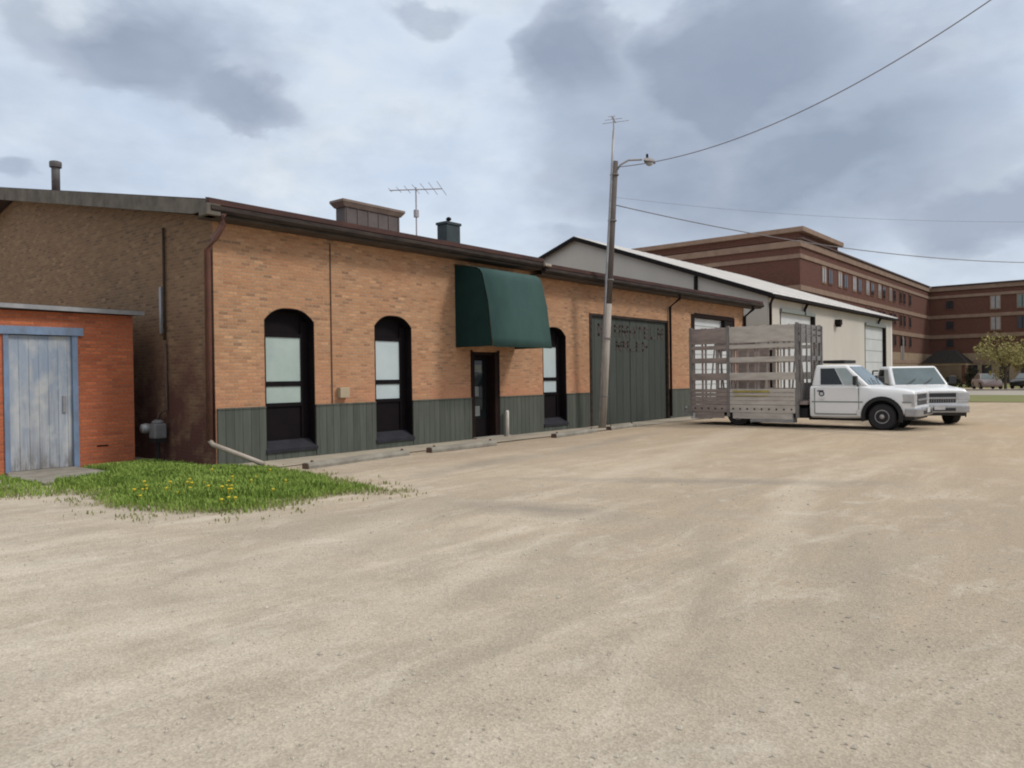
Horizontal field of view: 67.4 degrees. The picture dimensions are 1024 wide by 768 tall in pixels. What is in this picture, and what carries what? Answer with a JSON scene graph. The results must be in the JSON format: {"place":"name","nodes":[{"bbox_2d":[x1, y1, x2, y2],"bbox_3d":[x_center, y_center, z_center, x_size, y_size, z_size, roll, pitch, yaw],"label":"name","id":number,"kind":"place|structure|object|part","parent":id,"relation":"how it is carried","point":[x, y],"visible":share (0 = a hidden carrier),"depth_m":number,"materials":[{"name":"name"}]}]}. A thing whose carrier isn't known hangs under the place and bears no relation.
{"place":"outdoors","nodes":[
{"label":"outdoors","id":0,"kind":"place"},
{"bbox_2d":[235,416,695,466],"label":"front pavement","id":1,"kind":"structure","parent":0,"point":[301,460],"depth_m":19.36,"materials":[{"name":"concrete"}]},
{"bbox_2d":[504,410,510,435],"bbox_3d":[-0.137,1.130,22.071,0.195,0.755,0.200,0,1,39],"label":"bollard","id":2,"kind":"object","parent":1,"relation":"on","point":[507,423],"visible":0.96,"depth_m":22.03,"materials":[{"name":"metal"}]},
{"bbox_2d":[598,130,655,427],"bbox_3d":[3.784,-3.297,24.924,2.097,9.638,0.646,-1,1,-8],"label":"utility pole","id":3,"kind":"object","parent":1,"relation":"on","point":[604,372],"visible":0.97,"depth_m":24.75,"materials":[{"name":"grey wood"}]},
{"bbox_2d":[602,116,628,129],"bbox_3d":[3.247,-8.313,24.528,0.865,0.420,0.604,-1,1,19],"label":"pole antenna","id":4,"kind":"object","parent":3,"relation":"on","point":[614,121],"visible":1,"depth_m":24.51,"materials":[{"name":"metal"}]},
{"bbox_2d":[617,197,975,221],"bbox_3d":[10.096,-5.440,23.869,13.635,1.327,0.008,-1,1,7],"label":"overhead cable","id":5,"kind":"object","parent":3,"relation":"attached to","point":[811,215],"visible":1,"depth_m":23.96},
{"bbox_2d":[618,0,990,166],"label":"overhead cable","id":6,"kind":"object","parent":3,"relation":"attached to","point":[826,98],"visible":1,"depth_m":19.07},
{"bbox_2d":[616,205,1023,262],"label":"overhead cable","id":7,"kind":"object","parent":3,"relation":"attached to","point":[806,242],"visible":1,"depth_m":27.74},
{"bbox_2d":[0,388,1023,767],"bbox_3d":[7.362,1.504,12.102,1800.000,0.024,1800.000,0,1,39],"label":"gravel ground","id":8,"kind":"structure","parent":0,"point":[970,466],"depth_m":5.62,"materials":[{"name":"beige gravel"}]},
{"bbox_2d":[7,466,107,484],"bbox_3d":[-8.184,1.660,13.935,2.346,0.060,1.499,0,1,39],"label":"doorstep slab","id":9,"kind":"structure","parent":8,"relation":"on","point":[44,476],"depth_m":14.04,"materials":[{"name":"concrete"}]},
{"bbox_2d":[0,302,144,474],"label":"brick shed","id":10,"kind":"structure","parent":8,"relation":"on","point":[66,386],"depth_m":15.19,"materials":[{"name":"brick"}]},
{"bbox_2d":[8,335,72,471],"bbox_3d":[-9.125,0.354,14.884,0.080,2.580,1.100,0,1,39],"label":"door","id":11,"kind":"structure","parent":10,"relation":"in","point":[40,381],"depth_m":14.86,"materials":[{"name":"wood"}]},
{"bbox_2d":[140,342,167,459],"bbox_3d":[-7.647,0.401,16.369,0.544,2.580,0.348,-1,1,8],"label":"gas meter","id":12,"kind":"object","parent":8,"relation":"on","point":[156,430],"visible":1,"depth_m":16.32,"materials":[{"name":"grey paint"}]},
{"bbox_2d":[0,458,385,514],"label":"grass","id":13,"kind":"structure","parent":8,"relation":"on","point":[126,477],"depth_m":11.92,"materials":[{"name":"green plant"}]},
{"bbox_2d":[132,468,286,502],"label":"dandelions","id":14,"kind":"object","parent":13,"relation":"on","point":[187,482],"visible":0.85,"depth_m":11.24,"materials":[{"name":"yellow plant"}]},
{"bbox_2d":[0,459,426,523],"bbox_3d":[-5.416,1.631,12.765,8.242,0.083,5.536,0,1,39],"label":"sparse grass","id":15,"kind":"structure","parent":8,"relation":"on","point":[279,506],"depth_m":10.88,"materials":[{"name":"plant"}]},
{"bbox_2d":[302,449,409,468],"bbox_3d":[-3.158,1.538,15.946,0.200,0.170,2.927,0,1,33],"label":"wheel stop","id":16,"kind":"object","parent":8,"relation":"on","point":[312,464],"visible":1,"depth_m":15.68,"materials":[{"name":"concrete"}]},
{"bbox_2d":[0,187,763,465],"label":"brick warehouse","id":17,"kind":"structure","parent":8,"relation":"on","point":[284,334],"depth_m":18.66,"materials":[{"name":"orange brick"}]},
{"bbox_2d":[49,160,61,189],"bbox_3d":[-12.507,-5.584,21.055,0.310,1.040,0.310,0,1,39],"label":"flue pipe","id":18,"kind":"object","parent":17,"relation":"on","point":[55,166],"visible":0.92,"depth_m":20.96,"materials":[{"name":"metal"}]},
{"bbox_2d":[264,308,317,460],"bbox_3d":[-4.891,0.000,16.732,0.370,3.280,1.290,0,1,39],"label":"window","id":19,"kind":"structure","parent":17,"relation":"in","point":[288,332],"depth_m":16.90,"materials":[{"name":"black paint"}]},
{"bbox_2d":[329,198,404,231],"bbox_3d":[-4.114,-4.643,22.050,0.600,0.910,2.300,0,1,39],"label":"roof vent","id":20,"kind":"object","parent":17,"relation":"on","point":[363,214],"visible":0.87,"depth_m":21.72,"materials":[{"name":"grey metal"}]},
{"bbox_2d":[374,316,414,448],"bbox_3d":[-3.003,-0.046,19.030,0.370,3.280,1.240,0,1,39],"label":"window","id":21,"kind":"structure","parent":17,"relation":"in","point":[392,334],"depth_m":19.24,"materials":[{"name":"black paint"}]},
{"bbox_2d":[388,182,445,234],"bbox_3d":[-3.414,-5.905,27.402,1.900,2.220,2.060,-1,1,4],"label":"tv antenna","id":22,"kind":"object","parent":17,"relation":"on","point":[416,213],"visible":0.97,"depth_m":27.38,"materials":[{"name":"metal"}]},
{"bbox_2d":[436,217,461,242],"bbox_3d":[-2.026,-4.770,24.616,0.490,1.160,0.680,0,1,39],"label":"roof cupola","id":23,"kind":"object","parent":17,"relation":"on","point":[448,230],"visible":0.75,"depth_m":24.42,"materials":[{"name":"grey metal"}]},
{"bbox_2d":[475,356,488,435],"bbox_3d":[-0.938,0.337,21.703,0.125,2.270,0.850,0,1,39],"label":"door","id":24,"kind":"structure","parent":17,"relation":"in","point":[481,362],"depth_m":21.80,"materials":[{"name":"black paint"}]},
{"bbox_2d":[543,327,568,431],"bbox_3d":[1.254,-0.151,24.215,0.370,3.280,1.260,0,1,39],"label":"window","id":25,"kind":"structure","parent":17,"relation":"in","point":[554,358],"depth_m":24.54,"materials":[{"name":"black paint"}]},
{"bbox_2d":[695,318,730,396],"bbox_3d":[8.662,-0.758,33.313,0.075,4.030,3.900,0,1,39],"label":"overhead door","id":26,"kind":"structure","parent":17,"relation":"in","point":[699,323],"depth_m":33.02,"materials":[{"name":"white paint"}]},
{"bbox_2d":[426,439,496,452],"bbox_3d":[-1.179,1.488,18.578,0.200,0.170,2.332,0,1,39],"label":"wheel stop","id":27,"kind":"object","parent":8,"relation":"on","point":[461,446],"visible":1,"depth_m":18.39,"materials":[{"name":"concrete"}]},
{"bbox_2d":[551,427,596,437],"bbox_3d":[1.828,1.413,22.396,0.200,0.170,2.319,0,1,35],"label":"wheel stop","id":28,"kind":"object","parent":8,"relation":"on","point":[572,433],"visible":0.99,"depth_m":22.15,"materials":[{"name":"concrete"}]},
{"bbox_2d":[606,422,635,429],"bbox_3d":[3.558,1.367,24.922,0.200,0.170,1.818,0,1,35],"label":"wheel stop","id":29,"kind":"object","parent":8,"relation":"on","point":[621,426],"visible":0.99,"depth_m":24.71,"materials":[{"name":"concrete"}]},
{"bbox_2d":[684,322,932,429],"bbox_3d":[9.254,-0.262,25.176,7.887,3.375,2.580,0,1,39],"label":"glass rack truck","id":30,"kind":"object","parent":8,"relation":"on","point":[847,392],"visible":1,"depth_m":24.49,"materials":[{"name":"white paint"}]},
{"bbox_3d":[9.807,-0.232,23.582,0.681,0.502,0.125,0,1,39],"label":"side window","id":31,"kind":"part","parent":30,"relation":"part of","materials":[{"name":"black glass"}]},
{"bbox_3d":[9.861,0.506,23.366,1.315,0.835,0.070,0,1,39],"label":"door","id":32,"kind":"part","parent":30,"relation":"part of","materials":[{"name":"white paint"}]},
{"bbox_3d":[10.184,-0.235,23.272,0.776,0.502,0.125,0,1,39],"label":"quarter window","id":33,"kind":"part","parent":30,"relation":"part of","materials":[{"name":"grey glass"}]},
{"bbox_2d":[633,226,1023,382],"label":"red brick building","id":34,"kind":"structure","parent":8,"relation":"on","point":[962,318],"depth_m":90.14,"materials":[{"name":"brick"}]},
{"bbox_2d":[821,266,825,283],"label":"window","id":35,"kind":"structure","parent":34,"relation":"in","point":[823,269],"depth_m":71.52,"materials":[{"name":"glass"}]},
{"bbox_2d":[828,268,832,285],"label":"window","id":36,"kind":"structure","parent":34,"relation":"in","point":[830,271],"depth_m":73.11,"materials":[{"name":"grey glass"}]},
{"bbox_2d":[838,271,841,287],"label":"window","id":37,"kind":"structure","parent":34,"relation":"in","point":[839,273],"depth_m":75.36,"materials":[{"name":"glass"}]},
{"bbox_2d":[843,273,847,289],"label":"window","id":38,"kind":"structure","parent":34,"relation":"in","point":[845,275],"depth_m":76.87,"materials":[{"name":"grey glass"}]},
{"bbox_2d":[852,276,855,291],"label":"window","id":39,"kind":"structure","parent":34,"relation":"in","point":[853,277],"depth_m":79.18,"materials":[{"name":"glass"}]},
{"bbox_2d":[858,277,861,293],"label":"window","id":40,"kind":"structure","parent":34,"relation":"in","point":[859,279],"depth_m":80.67,"materials":[{"name":"grey glass"}]},
{"bbox_2d":[866,280,868,295],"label":"window","id":41,"kind":"structure","parent":34,"relation":"in","point":[867,282],"depth_m":82.94,"materials":[{"name":"glass"}]},
{"bbox_2d":[870,281,873,296],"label":"window","id":42,"kind":"structure","parent":34,"relation":"in","point":[871,283],"depth_m":84.46,"materials":[{"name":"grey glass"}]},
{"bbox_2d":[878,284,880,298],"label":"window","id":43,"kind":"structure","parent":34,"relation":"in","point":[879,285],"depth_m":86.71,"materials":[{"name":"glass"}]},
{"bbox_2d":[882,285,885,299],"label":"window","id":44,"kind":"structure","parent":34,"relation":"in","point":[883,287],"depth_m":88.14,"materials":[{"name":"grey glass"}]},
{"bbox_2d":[889,287,891,301],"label":"window","id":45,"kind":"structure","parent":34,"relation":"in","point":[890,289],"depth_m":90.50,"materials":[{"name":"glass"}]},
{"bbox_2d":[893,289,895,302],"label":"window","id":46,"kind":"structure","parent":34,"relation":"in","point":[894,290],"depth_m":91.97,"materials":[{"name":"black glass"}]},
{"bbox_2d":[893,312,895,325],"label":"window","id":47,"kind":"structure","parent":34,"relation":"in","point":[894,313],"depth_m":91.91,"materials":[{"name":"black glass"}]},
{"bbox_2d":[893,334,896,346],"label":"window","id":48,"kind":"structure","parent":34,"relation":"in","point":[894,336],"depth_m":91.86,"materials":[{"name":"black glass"}]},
{"bbox_2d":[899,291,901,303],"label":"window","id":49,"kind":"structure","parent":34,"relation":"in","point":[900,292],"depth_m":94.24,"materials":[{"name":"black glass"}]},
{"bbox_2d":[899,313,901,326],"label":"window","id":50,"kind":"structure","parent":34,"relation":"in","point":[900,315],"depth_m":94.18,"materials":[{"name":"black glass"}]},
{"bbox_2d":[900,336,903,359],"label":"window","id":51,"kind":"structure","parent":34,"relation":"in","point":[902,347],"depth_m":94.91,"materials":[{"name":"glass"}]},
{"bbox_2d":[903,292,905,304],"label":"window","id":52,"kind":"structure","parent":34,"relation":"in","point":[904,293],"depth_m":95.82,"materials":[{"name":"black glass"}]},
{"bbox_2d":[903,314,905,327],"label":"window","id":53,"kind":"structure","parent":34,"relation":"in","point":[904,316],"depth_m":95.77,"materials":[{"name":"black glass"}]},
{"bbox_2d":[909,316,911,328],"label":"window","id":54,"kind":"structure","parent":34,"relation":"in","point":[910,324],"depth_m":98.21,"materials":[{"name":"black glass"}]},
{"bbox_2d":[909,336,911,347],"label":"window","id":55,"kind":"structure","parent":34,"relation":"in","point":[910,338],"depth_m":98.19,"materials":[{"name":"black glass"}]},
{"bbox_2d":[945,299,954,309],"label":"window","id":56,"kind":"structure","parent":34,"relation":"in","point":[949,304],"depth_m":105.52,"materials":[{"name":"black glass"}]},
{"bbox_2d":[945,320,954,329],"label":"window","id":57,"kind":"structure","parent":34,"relation":"in","point":[949,324],"depth_m":105.60,"materials":[{"name":"black glass"}]},
{"bbox_2d":[945,338,954,347],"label":"window","id":58,"kind":"structure","parent":34,"relation":"in","point":[949,343],"depth_m":105.58,"materials":[{"name":"black glass"}]},
{"bbox_2d":[972,365,977,378],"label":"window","id":59,"kind":"structure","parent":34,"relation":"in","point":[975,367],"depth_m":103.73,"materials":[{"name":"black glass"}]},
{"bbox_2d":[982,365,991,373],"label":"window","id":60,"kind":"structure","parent":34,"relation":"in","point":[988,368],"depth_m":102.92,"materials":[{"name":"black glass"}]},
{"bbox_2d":[990,295,1000,309],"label":"window","id":61,"kind":"structure","parent":34,"relation":"in","point":[995,300],"depth_m":102.15,"materials":[{"name":"glass"}]},
{"bbox_2d":[990,316,1000,330],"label":"window","id":62,"kind":"structure","parent":34,"relation":"in","point":[995,321],"depth_m":102.20,"materials":[{"name":"glass"}]},
{"bbox_2d":[999,365,1008,382],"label":"window","id":63,"kind":"structure","parent":34,"relation":"in","point":[1000,368],"depth_m":101.73,"materials":[{"name":"black glass"}]},
{"bbox_2d":[1017,293,1023,307],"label":"window","id":64,"kind":"structure","parent":34,"relation":"in","point":[1020,296],"depth_m":100.39,"materials":[{"name":"glass"}]},
{"bbox_2d":[1017,315,1023,328],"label":"window","id":65,"kind":"structure","parent":34,"relation":"in","point":[1020,318],"depth_m":100.42,"materials":[{"name":"grey glass"}]},
{"bbox_2d":[872,366,969,423],"bbox_3d":[13.749,0.366,26.935,2.502,1.959,5.448,-1,1,5],"label":"pickup truck","id":66,"kind":"object","parent":8,"relation":"on","point":[948,404],"visible":0.45,"depth_m":25.37,"materials":[{"name":"white paint"}]},
{"bbox_3d":[12.861,-0.254,26.716,0.121,0.487,0.661,-1,1,5],"label":"side window","id":67,"kind":"part","parent":66,"relation":"part of","materials":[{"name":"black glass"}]},
{"bbox_3d":[12.817,-0.250,26.245,0.121,0.487,0.752,-1,1,5],"label":"quarter window","id":68,"kind":"part","parent":66,"relation":"part of","materials":[{"name":"grey glass"}]},
{"bbox_2d":[944,376,965,387],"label":"shrub","id":69,"kind":"object","parent":8,"relation":"on","point":[957,382],"visible":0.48,"depth_m":68.30,"materials":[{"name":"green plant"}]},
{"bbox_2d":[965,389,1023,390],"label":"kerb","id":70,"kind":"structure","parent":8,"relation":"on","point":[994,389],"depth_m":64.89,"materials":[{"name":"concrete"}]},
{"bbox_2d":[973,332,1023,388],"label":"spring tree","id":71,"kind":"object","parent":8,"relation":"on","point":[1010,355],"visible":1,"depth_m":67.27,"materials":[{"name":"green plant"}]},
{"bbox_2d":[1013,339,1023,371],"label":"sapling","id":72,"kind":"object","parent":8,"relation":"on","point":[1016,365],"visible":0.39,"depth_m":68.87,"materials":[{"name":"green plant"}]},
{"bbox_2d":[0,0,1023,286],"label":"sky","id":73,"kind":"structure","parent":0,"point":[294,106],"materials":[{"name":"grey"}]},
{"bbox_2d":[538,236,898,387],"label":"metal building","id":74,"kind":"structure","parent":0,"point":[862,336],"depth_m":45.00,"materials":[{"name":"beige metal"}]},
{"bbox_2d":[780,308,815,387],"bbox_3d":[15.573,-1.429,41.873,0.310,5.050,5.320,0,1,39],"label":"overhead door","id":75,"kind":"structure","parent":74,"relation":"in","point":[787,316],"depth_m":41.62,"materials":[{"name":"white paint"}]},
{"bbox_2d":[864,322,886,375],"bbox_3d":[25.520,-1.673,53.985,0.310,5.050,5.270,0,1,39],"label":"overhead door","id":76,"kind":"structure","parent":74,"relation":"in","point":[875,334],"depth_m":54.22,"materials":[{"name":"white paint"}]},
{"bbox_2d":[956,383,1023,387],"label":"lawn","id":77,"kind":"structure","parent":0,"point":[1008,385],"depth_m":78.79,"materials":[{"name":"green plant"}]},
{"bbox_2d":[920,350,972,383],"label":"entrance canopy","id":78,"kind":"object","parent":77,"relation":"on","point":[947,358],"visible":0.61,"depth_m":99.90,"materials":[{"name":"brown metal"}]},
{"bbox_2d":[962,367,978,387],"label":"shrub","id":79,"kind":"object","parent":77,"relation":"on","point":[968,377],"visible":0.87,"depth_m":77.90,"materials":[{"name":"green plant"}]},
{"bbox_2d":[967,391,1023,394],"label":"road","id":80,"kind":"structure","parent":0,"point":[996,392],"depth_m":57.98,"materials":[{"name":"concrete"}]},
{"bbox_2d":[971,373,1002,388],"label":"parked car","id":81,"kind":"object","parent":80,"relation":"on","point":[980,381],"visible":0.98,"depth_m":68.53,"materials":[{"name":"silver metal"}]},
{"bbox_2d":[1009,373,1023,388],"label":"parked car","id":82,"kind":"object","parent":80,"relation":"on","point":[1018,380],"visible":1,"depth_m":69.23,"materials":[{"name":"black paint"}]},
{"bbox_2d":[969,395,1023,401],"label":"grass verge","id":83,"kind":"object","parent":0,"point":[996,398],"depth_m":46.40,"materials":[{"name":"green plant"}]}
]}

